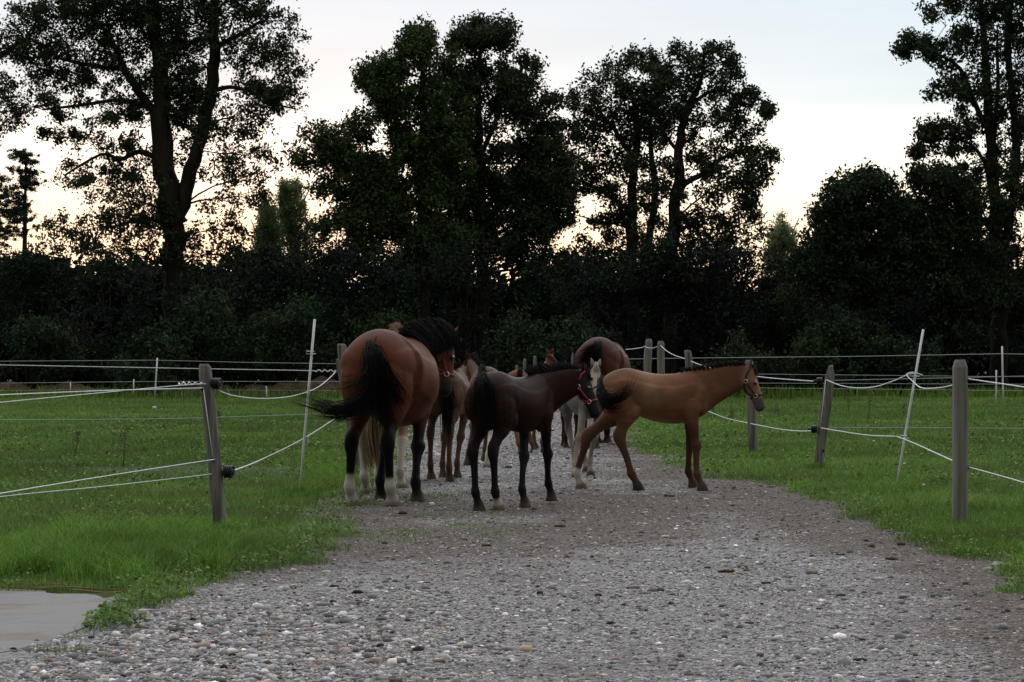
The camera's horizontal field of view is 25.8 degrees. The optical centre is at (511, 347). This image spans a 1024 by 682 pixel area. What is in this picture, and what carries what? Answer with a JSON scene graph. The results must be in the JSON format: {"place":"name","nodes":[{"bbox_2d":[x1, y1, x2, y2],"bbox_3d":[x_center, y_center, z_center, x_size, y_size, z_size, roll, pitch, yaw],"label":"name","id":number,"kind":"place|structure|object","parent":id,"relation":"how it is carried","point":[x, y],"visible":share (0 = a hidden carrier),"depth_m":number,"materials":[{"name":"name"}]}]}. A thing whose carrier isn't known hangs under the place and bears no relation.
{"place":"outdoors","nodes":[
{"label":"outdoors","id":0,"kind":"place"},
{"bbox_2d":[0,589,110,652],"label":"pavement","id":1,"kind":"structure","parent":0,"point":[28,617],"depth_m":11.62,"materials":[{"name":"concrete"}]},
{"bbox_2d":[4,365,315,370],"bbox_3d":[-4.669,0.215,24.700,5.011,0.098,0.010,0,0,0],"label":"fence wire","id":2,"kind":"object","parent":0,"point":[156,367],"visible":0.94,"depth_m":24.70,"materials":[{"name":"white plastic"}]},
{"bbox_2d":[0,409,1023,681],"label":"gravel path","id":3,"kind":"structure","parent":0,"point":[704,532],"depth_m":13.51,"materials":[{"name":"grey gravel"}]},
{"bbox_2d":[306,643,317,647],"bbox_3d":[-0.930,1.393,10.417,0.058,0.042,0.049,0,0,-14],"label":"stone","id":4,"kind":"object","parent":3,"relation":"on","point":[310,645],"visible":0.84,"depth_m":10.40,"materials":[{"name":"grey stone"}]},
{"bbox_2d":[327,640,339,644],"bbox_3d":[-0.837,1.391,10.526,0.068,0.034,0.049,0,0,22],"label":"stone","id":5,"kind":"object","parent":3,"relation":"on","point":[332,642],"visible":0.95,"depth_m":10.51,"materials":[{"name":"beige stone"}]},
{"bbox_2d":[338,647,351,651],"bbox_3d":[-0.763,1.390,10.255,0.066,0.034,0.063,0,0,-1],"label":"stone","id":6,"kind":"object","parent":3,"relation":"on","point":[346,649],"visible":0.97,"depth_m":10.24,"materials":[{"name":"stone"}]},
{"bbox_2d":[290,315,460,506],"bbox_3d":[-1.158,0.548,20.334,1.018,1.703,2.502,0,0,14],"label":"horse","id":7,"kind":"object","parent":3,"relation":"on","point":[391,382],"visible":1,"depth_m":19.61},
{"bbox_2d":[358,322,408,493],"bbox_3d":[-1.201,0.568,22.465,0.616,1.663,2.677,0,0,8],"label":"horse","id":8,"kind":"object","parent":3,"relation":"on","point":[368,448],"visible":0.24,"depth_m":21.30},
{"bbox_2d":[426,358,469,481],"bbox_3d":[-0.623,0.756,23.948,0.478,1.288,1.827,0,0,10],"label":"foal","id":9,"kind":"object","parent":3,"relation":"on","point":[450,409],"visible":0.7,"depth_m":23.43},
{"bbox_2d":[463,351,497,467],"bbox_3d":[-0.407,0.725,27.126,0.520,1.350,2.377,0,0,-8],"label":"foal","id":10,"kind":"object","parent":3,"relation":"on","point":[475,366],"visible":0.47,"depth_m":27.19},
{"bbox_2d":[500,645,512,650],"bbox_3d":[-0.023,1.393,10.324,0.061,0.037,0.058,0,0,-16],"label":"stone","id":11,"kind":"object","parent":3,"relation":"on","point":[507,648],"visible":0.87,"depth_m":10.30,"materials":[{"name":"grey stone"}]},
{"bbox_2d":[517,645,532,651],"bbox_3d":[0.059,1.389,10.290,0.076,0.043,0.061,0,0,12],"label":"stone","id":12,"kind":"object","parent":3,"relation":"on","point":[526,648],"visible":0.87,"depth_m":10.27,"materials":[{"name":"beige stone"}]},
{"bbox_2d":[464,361,599,510],"bbox_3d":[0.105,0.758,19.543,0.511,1.283,1.586,0,0,40],"label":"foal","id":13,"kind":"object","parent":3,"relation":"on","point":[501,405],"visible":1,"depth_m":19.37,"materials":[{"name":"fur"}]},
{"bbox_2d":[508,348,557,453],"bbox_3d":[0.299,0.704,30.035,0.590,1.393,1.868,0,0,17],"label":"foal","id":14,"kind":"object","parent":3,"relation":"on","point":[550,359],"visible":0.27,"depth_m":29.64},
{"bbox_2d":[560,346,580,447],"bbox_3d":[0.823,0.692,31.722,0.395,1.417,2.185,0,0,4],"label":"foal","id":15,"kind":"object","parent":3,"relation":"on","point":[570,353],"visible":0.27,"depth_m":31.65,"materials":[{"name":"fur"}]},
{"bbox_2d":[559,358,602,477],"bbox_3d":[0.787,0.755,24.574,0.472,1.290,1.497,0,0,-9],"label":"foal","id":16,"kind":"object","parent":3,"relation":"on","point":[575,405],"visible":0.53,"depth_m":24.32,"materials":[{"name":"fur"}]},
{"bbox_2d":[572,330,630,448],"bbox_3d":[1.369,0.563,32.366,0.740,1.674,3.129,0,0,14],"label":"horse","id":17,"kind":"object","parent":3,"relation":"on","point":[609,350],"visible":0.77,"depth_m":31.54},
{"bbox_2d":[573,359,764,490],"bbox_3d":[1.544,0.756,21.905,1.809,1.289,0.753,0,0,-8],"label":"foal","id":18,"kind":"object","parent":3,"relation":"on","point":[689,397],"visible":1,"depth_m":21.83,"materials":[{"name":"fur"}]},
{"bbox_2d":[718,569,734,572],"bbox_3d":[1.328,1.385,13.873,0.110,0.027,0.059,0,0,0],"label":"dung","id":19,"kind":"object","parent":3,"relation":"on","point":[726,571],"visible":1,"depth_m":13.86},
{"bbox_2d":[837,658,850,664],"bbox_3d":[1.461,1.390,9.860,0.071,0.049,0.054,0,0,-26],"label":"stone","id":20,"kind":"object","parent":3,"relation":"on","point":[844,661],"visible":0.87,"depth_m":9.84,"materials":[{"name":"grey stone"}]},
{"bbox_2d":[996,623,1008,628],"bbox_3d":[2.433,1.388,11.106,0.068,0.047,0.062,0,0,13],"label":"stone","id":21,"kind":"object","parent":3,"relation":"on","point":[1002,626],"visible":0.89,"depth_m":11.08,"materials":[{"name":"grey stone"}]},
{"bbox_2d":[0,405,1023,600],"bbox_3d":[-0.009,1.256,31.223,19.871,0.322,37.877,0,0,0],"label":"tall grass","id":22,"kind":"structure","parent":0,"point":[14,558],"depth_m":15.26,"materials":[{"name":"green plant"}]},
{"bbox_2d":[0,372,1023,657],"bbox_3d":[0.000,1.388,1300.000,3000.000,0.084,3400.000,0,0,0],"label":"ground","id":23,"kind":"structure","parent":0,"point":[183,469],"depth_m":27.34,"materials":[{"name":"green plant"}]},
{"bbox_2d":[0,173,40,250],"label":"pine tree","id":24,"kind":"object","parent":23,"relation":"on","point":[7,226],"visible":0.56,"depth_m":91.96,"materials":[{"name":"green plant"}]},
{"bbox_2d":[0,146,53,377],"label":"pine tree","id":25,"kind":"object","parent":23,"relation":"on","point":[28,182],"visible":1,"depth_m":87.91,"materials":[{"name":"green plant"}]},
{"bbox_2d":[2,585,61,588],"bbox_3d":[-2.762,1.378,12.897,0.364,0.027,0.034,0,0,13],"label":"straw stalk","id":26,"kind":"object","parent":23,"relation":"on","point":[37,587],"visible":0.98,"depth_m":12.87,"materials":[{"name":"beige plant"}]},
{"bbox_2d":[0,308,98,388],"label":"bush","id":27,"kind":"object","parent":23,"relation":"on","point":[49,340],"visible":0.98,"depth_m":63.56,"materials":[{"name":"green plant"}]},
{"bbox_2d":[0,235,111,386],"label":"bush","id":28,"kind":"object","parent":23,"relation":"on","point":[29,270],"visible":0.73,"depth_m":69.76,"materials":[{"name":"green plant"}]},
{"bbox_2d":[71,430,80,451],"bbox_3d":[-5.723,1.246,29.401,0.128,0.310,0.104,0,0,-28],"label":"dock plant","id":29,"kind":"object","parent":23,"relation":"on","point":[78,433],"visible":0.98,"depth_m":29.40,"materials":[{"name":"green plant"}]},
{"bbox_2d":[35,586,124,590],"bbox_3d":[-2.471,1.378,12.810,0.509,0.026,0.031,0,0,-4],"label":"straw stalk","id":30,"kind":"object","parent":23,"relation":"on","point":[77,587],"visible":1,"depth_m":12.80,"materials":[{"name":"beige plant"}]},
{"bbox_2d":[72,589,122,592],"bbox_3d":[-2.329,1.378,12.658,0.306,0.026,0.071,0,0,12],"label":"straw stalk","id":31,"kind":"object","parent":23,"relation":"on","point":[94,591],"visible":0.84,"depth_m":12.67,"materials":[{"name":"beige plant"}]},
{"bbox_2d":[24,240,195,388],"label":"bush","id":32,"kind":"object","parent":23,"relation":"on","point":[127,282],"visible":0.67,"depth_m":66.73,"materials":[{"name":"green plant"}]},
{"bbox_2d":[119,425,129,466],"bbox_3d":[-4.503,1.149,26.010,0.132,0.503,0.116,0,0,-44],"label":"dock plant","id":33,"kind":"object","parent":23,"relation":"on","point":[124,442],"visible":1,"depth_m":26.01,"materials":[{"name":"green plant"}]},
{"bbox_2d":[94,319,203,396],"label":"bush","id":34,"kind":"object","parent":23,"relation":"on","point":[153,352],"visible":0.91,"depth_m":62.55,"materials":[{"name":"green plant"}]},
{"bbox_2d":[154,358,157,396],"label":"fence pole","id":35,"kind":"object","parent":23,"relation":"on","point":[156,376],"visible":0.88,"depth_m":61.38,"materials":[{"name":"white plastic"}]},
{"bbox_2d":[0,360,331,363],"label":"fence wire","id":36,"kind":"object","parent":35,"relation":"attached to","point":[178,360],"visible":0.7,"depth_m":61.49,"materials":[{"name":"grey metal"}]},
{"bbox_2d":[0,389,334,390],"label":"fence wire","id":37,"kind":"object","parent":35,"relation":"attached to","point":[123,389],"visible":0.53,"depth_m":61.49,"materials":[{"name":"grey metal"}]},
{"bbox_2d":[35,381,338,382],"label":"fence wire","id":38,"kind":"object","parent":35,"relation":"attached to","point":[198,381],"visible":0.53,"depth_m":61.49,"materials":[{"name":"grey metal"}]},
{"bbox_2d":[0,0,319,387],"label":"oak tree","id":39,"kind":"object","parent":23,"relation":"on","point":[173,199],"visible":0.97,"depth_m":71.72,"materials":[{"name":"green plant"}]},
{"bbox_2d":[0,376,339,396],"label":"earth bank","id":40,"kind":"structure","parent":23,"relation":"on","point":[327,385],"depth_m":62.76,"materials":[{"name":"green plant"}]},
{"bbox_2d":[145,272,254,387],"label":"bush","id":41,"kind":"object","parent":23,"relation":"on","point":[207,315],"visible":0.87,"depth_m":63.31,"materials":[{"name":"green plant"}]},
{"bbox_2d":[142,256,281,385],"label":"bush","id":42,"kind":"object","parent":23,"relation":"on","point":[226,277],"visible":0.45,"depth_m":67.87,"materials":[{"name":"green plant"}]},
{"bbox_2d":[199,364,234,529],"bbox_3d":[-2.197,0.821,16.648,0.266,1.396,0.130,0,0,0],"label":"fence post","id":43,"kind":"object","parent":23,"relation":"on","point":[216,476],"visible":0.99,"depth_m":16.62,"materials":[{"name":"grey wood"}]},
{"bbox_2d":[0,387,202,394],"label":"fence wire","id":44,"kind":"object","parent":43,"relation":"attached to","point":[99,390],"visible":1,"depth_m":14.85,"materials":[{"name":"white plastic"}]},
{"bbox_2d":[0,383,205,402],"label":"fence wire","id":45,"kind":"object","parent":43,"relation":"attached to","point":[96,393],"visible":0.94,"depth_m":14.90,"materials":[{"name":"white plastic"}]},
{"bbox_2d":[0,473,211,496],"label":"fence wire","id":46,"kind":"object","parent":43,"relation":"attached to","point":[101,486],"visible":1,"depth_m":14.90,"materials":[{"name":"white plastic"}]},
{"bbox_2d":[0,459,214,493],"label":"fence wire","id":47,"kind":"object","parent":43,"relation":"attached to","point":[102,476],"visible":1,"depth_m":14.90,"materials":[{"name":"white plastic"}]},
{"bbox_2d":[178,381,202,385],"bbox_3d":[-2.382,0.269,16.604,0.189,0.039,0.058,0,0,0],"label":"rope knot","id":48,"kind":"object","parent":43,"relation":"attached to","point":[190,383],"visible":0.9,"depth_m":16.60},
{"bbox_2d":[235,419,333,470],"bbox_3d":[-2.055,0.862,20.651,0.100,0.175,7.902,0,0,1],"label":"gate rope","id":49,"kind":"object","parent":43,"relation":"attached to","point":[281,449],"visible":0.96,"depth_m":20.28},
{"bbox_2d":[246,196,288,383],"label":"willow tree","id":50,"kind":"object","parent":23,"relation":"on","point":[267,229],"visible":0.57,"depth_m":79.33,"materials":[{"name":"green plant"}]},
{"bbox_2d":[217,233,337,384],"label":"bush","id":51,"kind":"object","parent":23,"relation":"on","point":[279,280],"visible":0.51,"depth_m":69.55,"materials":[{"name":"green plant"}]},
{"bbox_2d":[220,287,351,387],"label":"bush","id":52,"kind":"object","parent":23,"relation":"on","point":[290,321],"visible":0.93,"depth_m":63.87,"materials":[{"name":"green plant"}]},
{"bbox_2d":[269,174,317,377],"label":"willow tree","id":53,"kind":"object","parent":23,"relation":"on","point":[287,194],"visible":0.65,"depth_m":81.35,"materials":[{"name":"green plant"}]},
{"bbox_2d":[299,319,315,491],"bbox_3d":[-1.924,0.608,21.000,0.175,1.745,0.042,0,0,0],"label":"white pole","id":54,"kind":"object","parent":23,"relation":"on","point":[308,392],"visible":0.98,"depth_m":20.99,"materials":[{"name":"plastic"}]},
{"bbox_2d":[273,218,387,380],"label":"bush","id":55,"kind":"object","parent":23,"relation":"on","point":[333,261],"visible":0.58,"depth_m":66.49,"materials":[{"name":"green plant"}]},
{"bbox_2d":[336,359,343,401],"bbox_3d":[-1.816,0.822,25.200,0.327,1.392,0.084,0,0,0],"label":"fence post","id":56,"kind":"object","parent":23,"relation":"on","point":[337,364],"visible":0.19,"depth_m":25.17,"materials":[{"name":"grey wood"}]},
{"bbox_2d":[335,344,359,472],"bbox_3d":[-1.813,0.739,24.676,0.372,1.560,0.204,0,0,-29],"label":"fence post","id":57,"kind":"object","parent":23,"relation":"on","point":[341,348],"visible":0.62,"depth_m":24.65,"materials":[{"name":"grey wood"}]},
{"bbox_2d":[12,413,320,419],"bbox_3d":[-4.528,0.767,24.700,5.293,0.096,0.008,0,0,0],"label":"fence wire","id":58,"kind":"object","parent":57,"relation":"attached to","point":[138,419],"visible":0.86,"depth_m":24.70,"materials":[{"name":"grey metal"}]},
{"bbox_2d":[219,371,335,398],"bbox_3d":[-2.099,0.365,20.602,0.104,0.214,7.805,0,0,2],"label":"gate rope","id":59,"kind":"object","parent":57,"relation":"attached to","point":[278,397],"visible":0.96,"depth_m":20.37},
{"bbox_2d":[280,11,491,321],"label":"broadleaf tree","id":60,"kind":"object","parent":23,"relation":"on","point":[381,192],"visible":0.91,"depth_m":69.41,"materials":[{"name":"green plant"}]},
{"bbox_2d":[334,300,456,363],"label":"bush","id":61,"kind":"object","parent":23,"relation":"on","point":[383,320],"visible":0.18,"depth_m":63.60,"materials":[{"name":"green plant"}]},
{"bbox_2d":[331,231,463,379],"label":"bush","id":62,"kind":"object","parent":23,"relation":"on","point":[383,275],"visible":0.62,"depth_m":65.43,"materials":[{"name":"green plant"}]},
{"bbox_2d":[411,230,526,372],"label":"bush","id":63,"kind":"object","parent":23,"relation":"on","point":[452,270],"visible":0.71,"depth_m":66.80,"materials":[{"name":"green plant"}]},
{"bbox_2d":[425,8,586,364],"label":"broadleaf tree","id":64,"kind":"object","parent":23,"relation":"on","point":[536,179],"visible":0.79,"depth_m":70.98,"materials":[{"name":"green plant"}]},
{"bbox_2d":[6,408,1016,538],"bbox_3d":[0.427,1.315,32.586,18.421,0.102,33.906,0,0,0],"label":"clover","id":65,"kind":"object","parent":23,"relation":"on","point":[342,490],"visible":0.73,"depth_m":23.99,"materials":[{"name":"green plant"}]},
{"bbox_2d":[0,236,1023,387],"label":"woodland","id":66,"kind":"object","parent":23,"relation":"on","point":[513,281],"visible":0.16,"depth_m":76.24,"materials":[{"name":"green plant"}]},
{"bbox_2d":[473,296,584,373],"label":"bush","id":67,"kind":"object","parent":23,"relation":"on","point":[521,333],"visible":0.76,"depth_m":63.03,"materials":[{"name":"green plant"}]},
{"bbox_2d":[498,243,595,369],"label":"bush","id":68,"kind":"object","parent":23,"relation":"on","point":[539,285],"visible":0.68,"depth_m":68.77,"materials":[{"name":"green plant"}]},
{"bbox_2d":[539,308,643,371],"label":"bush","id":69,"kind":"object","parent":23,"relation":"on","point":[587,331],"visible":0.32,"depth_m":63.91,"materials":[{"name":"green plant"}]},
{"bbox_2d":[545,249,669,365],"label":"bush","id":70,"kind":"object","parent":23,"relation":"on","point":[604,281],"visible":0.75,"depth_m":66.84,"materials":[{"name":"green plant"}]},
{"bbox_2d":[552,42,676,368],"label":"oak tree","id":71,"kind":"object","parent":23,"relation":"on","point":[639,132],"visible":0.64,"depth_m":74.31,"materials":[{"name":"green plant"}]},
{"bbox_2d":[643,339,652,372],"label":"fence post","id":72,"kind":"object","parent":23,"relation":"on","point":[647,362],"visible":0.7,"depth_m":46.92,"materials":[{"name":"grey wood"}]},
{"bbox_2d":[657,341,664,373],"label":"fence post","id":73,"kind":"object","parent":23,"relation":"on","point":[660,360],"visible":0.52,"depth_m":45.93,"materials":[{"name":"grey wood"}]},
{"bbox_2d":[605,214,727,373],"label":"bush","id":74,"kind":"object","parent":23,"relation":"on","point":[660,288],"visible":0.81,"depth_m":67.69,"materials":[{"name":"green plant"}]},
{"bbox_2d":[684,350,692,369],"bbox_3d":[2.936,0.781,36.500,0.261,1.476,0.130,0,0,0],"label":"fence post","id":75,"kind":"object","parent":23,"relation":"on","point":[688,357],"visible":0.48,"depth_m":36.45,"materials":[{"name":"grey wood"}]},
{"bbox_2d":[603,36,784,373],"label":"oak tree","id":76,"kind":"object","parent":23,"relation":"on","point":[679,113],"visible":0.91,"depth_m":72.77,"materials":[{"name":"green plant"}]},
{"bbox_2d":[660,225,783,392],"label":"bush","id":77,"kind":"object","parent":23,"relation":"on","point":[720,260],"visible":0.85,"depth_m":67.52,"materials":[{"name":"green plant"}]},
{"bbox_2d":[683,326,808,395],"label":"bush","id":78,"kind":"object","parent":23,"relation":"on","point":[739,351],"visible":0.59,"depth_m":63.02,"materials":[{"name":"green plant"}]},
{"bbox_2d":[745,360,757,453],"bbox_3d":[3.023,0.841,28.200,0.193,1.358,0.120,0,0,0],"label":"fence post","id":79,"kind":"object","parent":23,"relation":"on","point":[752,431],"visible":0.42,"depth_m":28.15,"materials":[{"name":"grey wood"}]},
{"bbox_2d":[753,204,800,288],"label":"birch tree","id":80,"kind":"object","parent":23,"relation":"on","point":[782,240],"visible":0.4,"depth_m":83.36,"materials":[{"name":"green plant"}]},
{"bbox_2d":[722,251,839,390],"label":"bush","id":81,"kind":"object","parent":23,"relation":"on","point":[766,332],"visible":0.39,"depth_m":69.44,"materials":[{"name":"green plant"}]},
{"bbox_2d":[808,365,833,466],"bbox_3d":[3.463,0.858,25.087,0.302,1.322,0.142,0,0,0],"label":"fence post","id":82,"kind":"object","parent":23,"relation":"on","point":[826,404],"visible":0.94,"depth_m":25.05,"materials":[{"name":"grey wood"}]},
{"bbox_2d":[708,411,810,431],"bbox_3d":[3.028,0.949,30.544,0.281,0.093,10.911,0,0,-2],"label":"gate rope","id":83,"kind":"object","parent":82,"relation":"attached to","point":[763,426],"visible":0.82,"depth_m":27.20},
{"bbox_2d":[759,376,812,381],"bbox_3d":[3.217,0.366,26.652,0.036,0.045,3.136,0,0,-9],"label":"gate rope","id":84,"kind":"object","parent":82,"relation":"attached to","point":[786,379],"visible":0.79,"depth_m":26.50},
{"bbox_2d":[821,427,896,436],"bbox_3d":[3.572,0.874,23.151,0.043,0.066,3.706,0,0,-3],"label":"gate rope","id":85,"kind":"object","parent":82,"relation":"attached to","point":[859,434],"visible":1,"depth_m":23.04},
{"bbox_2d":[826,373,910,388],"bbox_3d":[3.689,0.335,23.201,0.046,0.202,3.615,0,0,-5],"label":"gate rope","id":86,"kind":"object","parent":82,"relation":"attached to","point":[870,387],"visible":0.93,"depth_m":23.21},
{"bbox_2d":[829,427,1023,428],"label":"fence wire","id":87,"kind":"object","parent":82,"relation":"attached to","point":[890,427],"visible":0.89,"depth_m":25.60,"materials":[{"name":"grey metal"}]},
{"bbox_2d":[834,376,1023,380],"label":"fence wire","id":88,"kind":"object","parent":82,"relation":"attached to","point":[929,378],"visible":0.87,"depth_m":25.60,"materials":[{"name":"grey metal"}]},
{"bbox_2d":[768,309,878,393],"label":"bush","id":89,"kind":"object","parent":23,"relation":"on","point":[840,338],"visible":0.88,"depth_m":63.41,"materials":[{"name":"green plant"}]},
{"bbox_2d":[790,291,936,393],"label":"bush","id":90,"kind":"object","parent":23,"relation":"on","point":[828,320],"visible":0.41,"depth_m":64.99,"materials":[{"name":"green plant"}]},
{"bbox_2d":[769,152,1016,390],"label":"beech tree","id":91,"kind":"object","parent":23,"relation":"on","point":[848,221],"visible":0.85,"depth_m":66.30,"materials":[{"name":"green plant"}]},
{"bbox_2d":[851,323,952,395],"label":"bush","id":92,"kind":"object","parent":23,"relation":"on","point":[927,368],"visible":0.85,"depth_m":62.91,"materials":[{"name":"green plant"}]},
{"bbox_2d":[896,329,923,484],"bbox_3d":[3.770,0.654,21.300,0.303,1.653,0.042,0,0,0],"label":"white pole","id":93,"kind":"object","parent":23,"relation":"on","point":[910,403],"visible":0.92,"depth_m":21.29,"materials":[{"name":"plastic"}]},
{"bbox_2d":[897,436,951,460],"bbox_3d":[3.558,0.866,19.299,0.037,0.049,4.007,0,0,3],"label":"gate rope","id":94,"kind":"object","parent":93,"relation":"attached to","point":[925,448],"visible":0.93,"depth_m":19.27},
{"bbox_2d":[858,269,998,393],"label":"bush","id":95,"kind":"object","parent":23,"relation":"on","point":[908,312],"visible":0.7,"depth_m":65.81,"materials":[{"name":"green plant"}]},
{"bbox_2d":[888,0,1023,391],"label":"oak tree","id":96,"kind":"object","parent":23,"relation":"on","point":[991,118],"visible":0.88,"depth_m":68.72,"materials":[{"name":"green plant"}]},
{"bbox_2d":[952,360,969,524],"bbox_3d":[3.452,0.807,17.200,0.131,1.426,0.106,0,0,0],"label":"fence post","id":97,"kind":"object","parent":23,"relation":"on","point":[960,381],"visible":0.87,"depth_m":17.15,"materials":[{"name":"grey wood"}]},
{"bbox_2d":[906,372,951,388],"bbox_3d":[3.650,0.301,19.274,0.149,0.139,4.076,0,0,5],"label":"gate rope","id":98,"kind":"object","parent":97,"relation":"attached to","point":[922,387],"visible":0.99,"depth_m":20.41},
{"bbox_2d":[968,378,1023,387],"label":"gate rope","id":99,"kind":"object","parent":97,"relation":"attached to","point":[996,383],"visible":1,"depth_m":16.19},
{"bbox_2d":[968,466,1023,482],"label":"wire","id":100,"kind":"object","parent":97,"relation":"attached to","point":[996,474],"visible":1,"depth_m":16.21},
{"bbox_2d":[967,268,1023,388],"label":"bush","id":101,"kind":"object","parent":23,"relation":"on","point":[1016,315],"visible":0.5,"depth_m":70.66,"materials":[{"name":"green plant"}]},
{"bbox_2d":[995,370,996,397],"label":"fence pole","id":102,"kind":"object","parent":23,"relation":"on","point":[995,383],"visible":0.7,"depth_m":56.98,"materials":[{"name":"white plastic"}]},
{"bbox_2d":[1001,346,1003,398],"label":"fence pole","id":103,"kind":"object","parent":23,"relation":"on","point":[1002,372],"visible":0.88,"depth_m":56.98,"materials":[{"name":"white plastic"}]},
{"bbox_2d":[642,353,1023,358],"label":"fence wire","id":104,"kind":"object","parent":103,"relation":"attached to","point":[829,356],"visible":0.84,"depth_m":56.99,"materials":[{"name":"grey metal"}]},
{"bbox_2d":[773,374,993,376],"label":"fence wire","id":105,"kind":"object","parent":103,"relation":"attached to","point":[870,375],"depth_m":56.99,"materials":[{"name":"grey metal"}]},
{"bbox_2d":[785,388,1019,390],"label":"fence wire","id":106,"kind":"object","parent":103,"relation":"attached to","point":[906,389],"visible":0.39,"depth_m":56.99,"materials":[{"name":"grey metal"}]},
{"bbox_2d":[781,383,1023,384],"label":"fence wire","id":107,"kind":"object","parent":103,"relation":"attached to","point":[863,383],"visible":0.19,"depth_m":56.99,"materials":[{"name":"grey metal"}]},
{"bbox_2d":[0,382,1023,398],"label":"verge grass","id":108,"kind":"structure","parent":0,"point":[781,394],"depth_m":61.10,"materials":[{"name":"green plant"}]},
{"bbox_2d":[0,0,1023,289],"label":"sky","id":109,"kind":"structure","parent":0,"point":[842,97],"materials":[{"name":"white"}]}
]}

